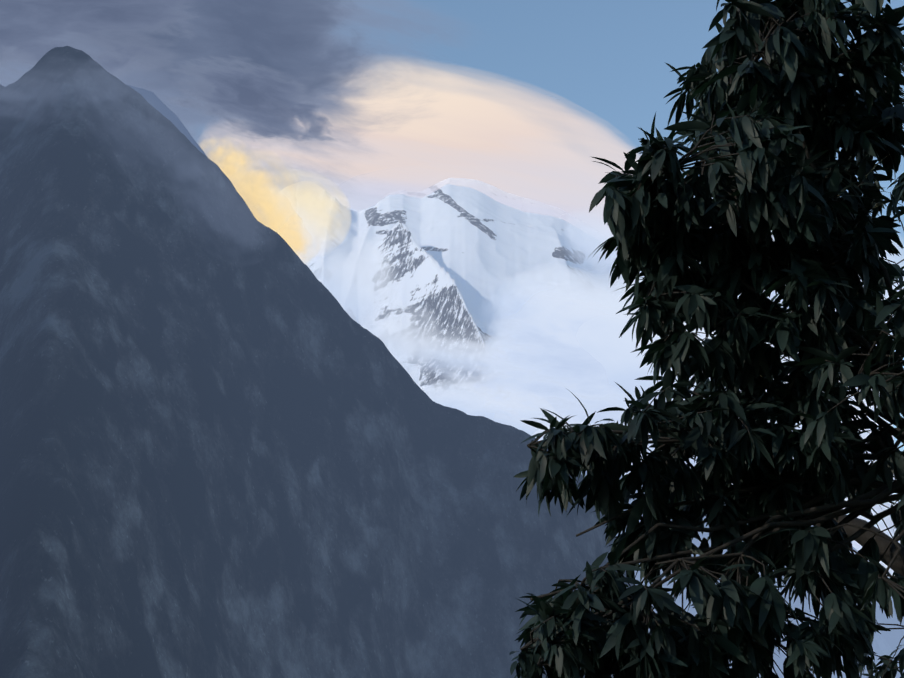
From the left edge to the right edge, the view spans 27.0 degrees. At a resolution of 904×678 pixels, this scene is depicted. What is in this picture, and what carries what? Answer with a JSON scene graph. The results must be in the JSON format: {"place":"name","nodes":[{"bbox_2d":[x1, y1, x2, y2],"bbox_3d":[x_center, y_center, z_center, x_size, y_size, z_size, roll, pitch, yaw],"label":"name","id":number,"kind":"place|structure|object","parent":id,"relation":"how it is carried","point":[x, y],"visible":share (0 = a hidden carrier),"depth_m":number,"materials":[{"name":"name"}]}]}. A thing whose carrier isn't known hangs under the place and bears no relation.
{"place":"outdoors","nodes":[
{"label":"outdoors","id":0,"kind":"place"},
{"bbox_2d":[0,64,66,132],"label":"cloud","id":1,"kind":"structure","parent":0,"point":[33,92],"depth_m":2992.53,"materials":[{"name":"grey"}]},
{"bbox_2d":[0,44,146,122],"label":"cloud","id":2,"kind":"structure","parent":0,"point":[66,86],"depth_m":3035.33,"materials":[{"name":"grey"}]},
{"bbox_2d":[72,57,222,193],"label":"cloud","id":3,"kind":"structure","parent":0,"point":[144,124],"depth_m":3083.79,"materials":[{"name":"grey"}]},
{"bbox_2d":[126,84,207,157],"bbox_3d":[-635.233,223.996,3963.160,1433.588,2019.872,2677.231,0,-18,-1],"label":"mountain","id":4,"kind":"structure","parent":0,"point":[161,105],"depth_m":4602.48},
{"bbox_2d":[0,0,336,140],"bbox_3d":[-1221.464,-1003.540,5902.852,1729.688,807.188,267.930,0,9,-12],"label":"cloud","id":5,"kind":"structure","parent":0,"point":[33,29],"depth_m":5875.55,"materials":[{"name":"grey"}]},
{"bbox_2d":[1,0,369,180],"bbox_3d":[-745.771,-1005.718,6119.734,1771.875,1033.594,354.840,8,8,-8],"label":"cloud","id":6,"kind":"structure","parent":0,"point":[286,37],"depth_m":6020.31,"materials":[{"name":"grey"}]},
{"bbox_2d":[100,9,332,163],"bbox_3d":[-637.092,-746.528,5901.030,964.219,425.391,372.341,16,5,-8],"label":"cloud","id":7,"kind":"structure","parent":0,"point":[262,101],"depth_m":5797.37,"materials":[{"name":"grey"}]},
{"bbox_2d":[163,143,275,265],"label":"cloud","id":8,"kind":"structure","parent":0,"point":[217,199],"depth_m":3118.83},
{"bbox_2d":[201,134,259,181],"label":"cloud","id":9,"kind":"structure","parent":0,"point":[227,164],"depth_m":6324.99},
{"bbox_2d":[0,0,478,319],"bbox_3d":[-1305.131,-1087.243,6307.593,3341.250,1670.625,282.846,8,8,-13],"label":"cloud","id":10,"kind":"structure","parent":0,"point":[364,14],"depth_m":6549.10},
{"bbox_2d":[221,147,300,231],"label":"cloud","id":11,"kind":"structure","parent":0,"point":[257,184],"depth_m":6278.21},
{"bbox_2d":[271,191,322,263],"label":"cloud","id":12,"kind":"structure","parent":0,"point":[289,232],"depth_m":6377.22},
{"bbox_2d":[272,168,351,257],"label":"cloud","id":13,"kind":"structure","parent":0,"point":[313,206],"depth_m":6449.93,"materials":[{"name":"beige"}]},
{"bbox_2d":[0,46,648,677],"bbox_3d":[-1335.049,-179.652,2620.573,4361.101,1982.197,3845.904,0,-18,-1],"label":"ridge terrain","id":14,"kind":"structure","parent":0,"point":[270,458],"depth_m":2877.76,"materials":[{"name":"grey stone"}]},
{"bbox_2d":[298,224,401,332],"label":"cloud","id":15,"kind":"structure","parent":0,"point":[340,277],"depth_m":6557.24,"materials":[{"name":"white"}]},
{"bbox_2d":[356,299,443,383],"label":"cloud","id":16,"kind":"structure","parent":0,"point":[399,346],"depth_m":6643.36,"materials":[{"name":"white"}]},
{"bbox_2d":[200,52,637,212],"bbox_3d":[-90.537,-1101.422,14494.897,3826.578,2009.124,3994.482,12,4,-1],"label":"cloud","id":17,"kind":"structure","parent":0,"point":[552,152],"depth_m":12716.83,"materials":[{"name":"white"}]},
{"bbox_2d":[396,324,511,390],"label":"cloud","id":18,"kind":"structure","parent":0,"point":[475,359],"depth_m":6764.12,"materials":[{"name":"white"}]},
{"bbox_2d":[336,164,609,231],"bbox_3d":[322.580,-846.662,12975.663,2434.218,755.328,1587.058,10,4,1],"label":"cloud","id":19,"kind":"structure","parent":0,"point":[535,204],"depth_m":12284.91,"materials":[{"name":"white"}]},
{"bbox_2d":[419,371,557,435],"bbox_3d":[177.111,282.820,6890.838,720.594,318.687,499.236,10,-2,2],"label":"cloud","id":20,"kind":"structure","parent":0,"point":[468,399],"depth_m":6657.28,"materials":[{"name":"white"}]},
{"bbox_2d":[375,256,629,427],"bbox_3d":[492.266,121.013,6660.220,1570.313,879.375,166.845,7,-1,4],"label":"cloud","id":21,"kind":"structure","parent":0,"point":[578,371],"depth_m":6626.85,"materials":[{"name":"white"}]},
{"bbox_2d":[480,263,609,343],"bbox_3d":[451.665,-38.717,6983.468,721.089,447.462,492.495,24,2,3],"label":"cloud","id":22,"kind":"structure","parent":0,"point":[514,299],"depth_m":6830.84,"materials":[{"name":"white"}]},
{"bbox_2d":[201,0,903,501],"label":"sky","id":23,"kind":"structure","parent":0,"point":[605,61],"materials":[{"name":"blue"}]},
{"bbox_2d":[532,414,641,474],"bbox_3d":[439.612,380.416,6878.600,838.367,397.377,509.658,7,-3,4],"label":"cloud","id":24,"kind":"structure","parent":0,"point":[541,430],"depth_m":6650.21,"materials":[{"name":"white"}]},
{"bbox_2d":[298,178,899,574],"bbox_3d":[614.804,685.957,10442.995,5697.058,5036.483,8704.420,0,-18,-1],"label":"snowy mountain","id":25,"kind":"structure","parent":0,"point":[453,251],"depth_m":11064.34,"materials":[{"name":"white snow"}]},
{"bbox_2d":[557,205,641,287],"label":"cloud","id":26,"kind":"structure","parent":0,"point":[592,239],"depth_m":6780.52,"materials":[{"name":"white"}]},
{"bbox_2d":[480,264,801,484],"bbox_3d":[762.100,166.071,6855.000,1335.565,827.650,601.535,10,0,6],"label":"cloud","id":27,"kind":"structure","parent":0,"point":[602,342],"depth_m":6647.52,"materials":[{"name":"white"}]},
{"bbox_2d":[581,471,903,677],"bbox_3d":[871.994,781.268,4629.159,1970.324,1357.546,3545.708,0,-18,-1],"label":"cloud","id":28,"kind":"structure","parent":0,"point":[885,642],"depth_m":5010.01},
{"bbox_2d":[615,230,903,352],"bbox_3d":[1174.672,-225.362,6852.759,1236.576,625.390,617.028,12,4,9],"label":"cloud","id":29,"kind":"structure","parent":0,"point":[889,257],"depth_m":6741.48,"materials":[{"name":"white"}]},
{"label":"ground","id":30,"kind":"structure","parent":0,"visible":0},
{"bbox_2d":[510,0,903,677],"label":"tree","id":31,"kind":"object","parent":30,"relation":"on","point":[796,226],"visible":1,"depth_m":8.71,"materials":[{"name":"green plant"}]}
]}

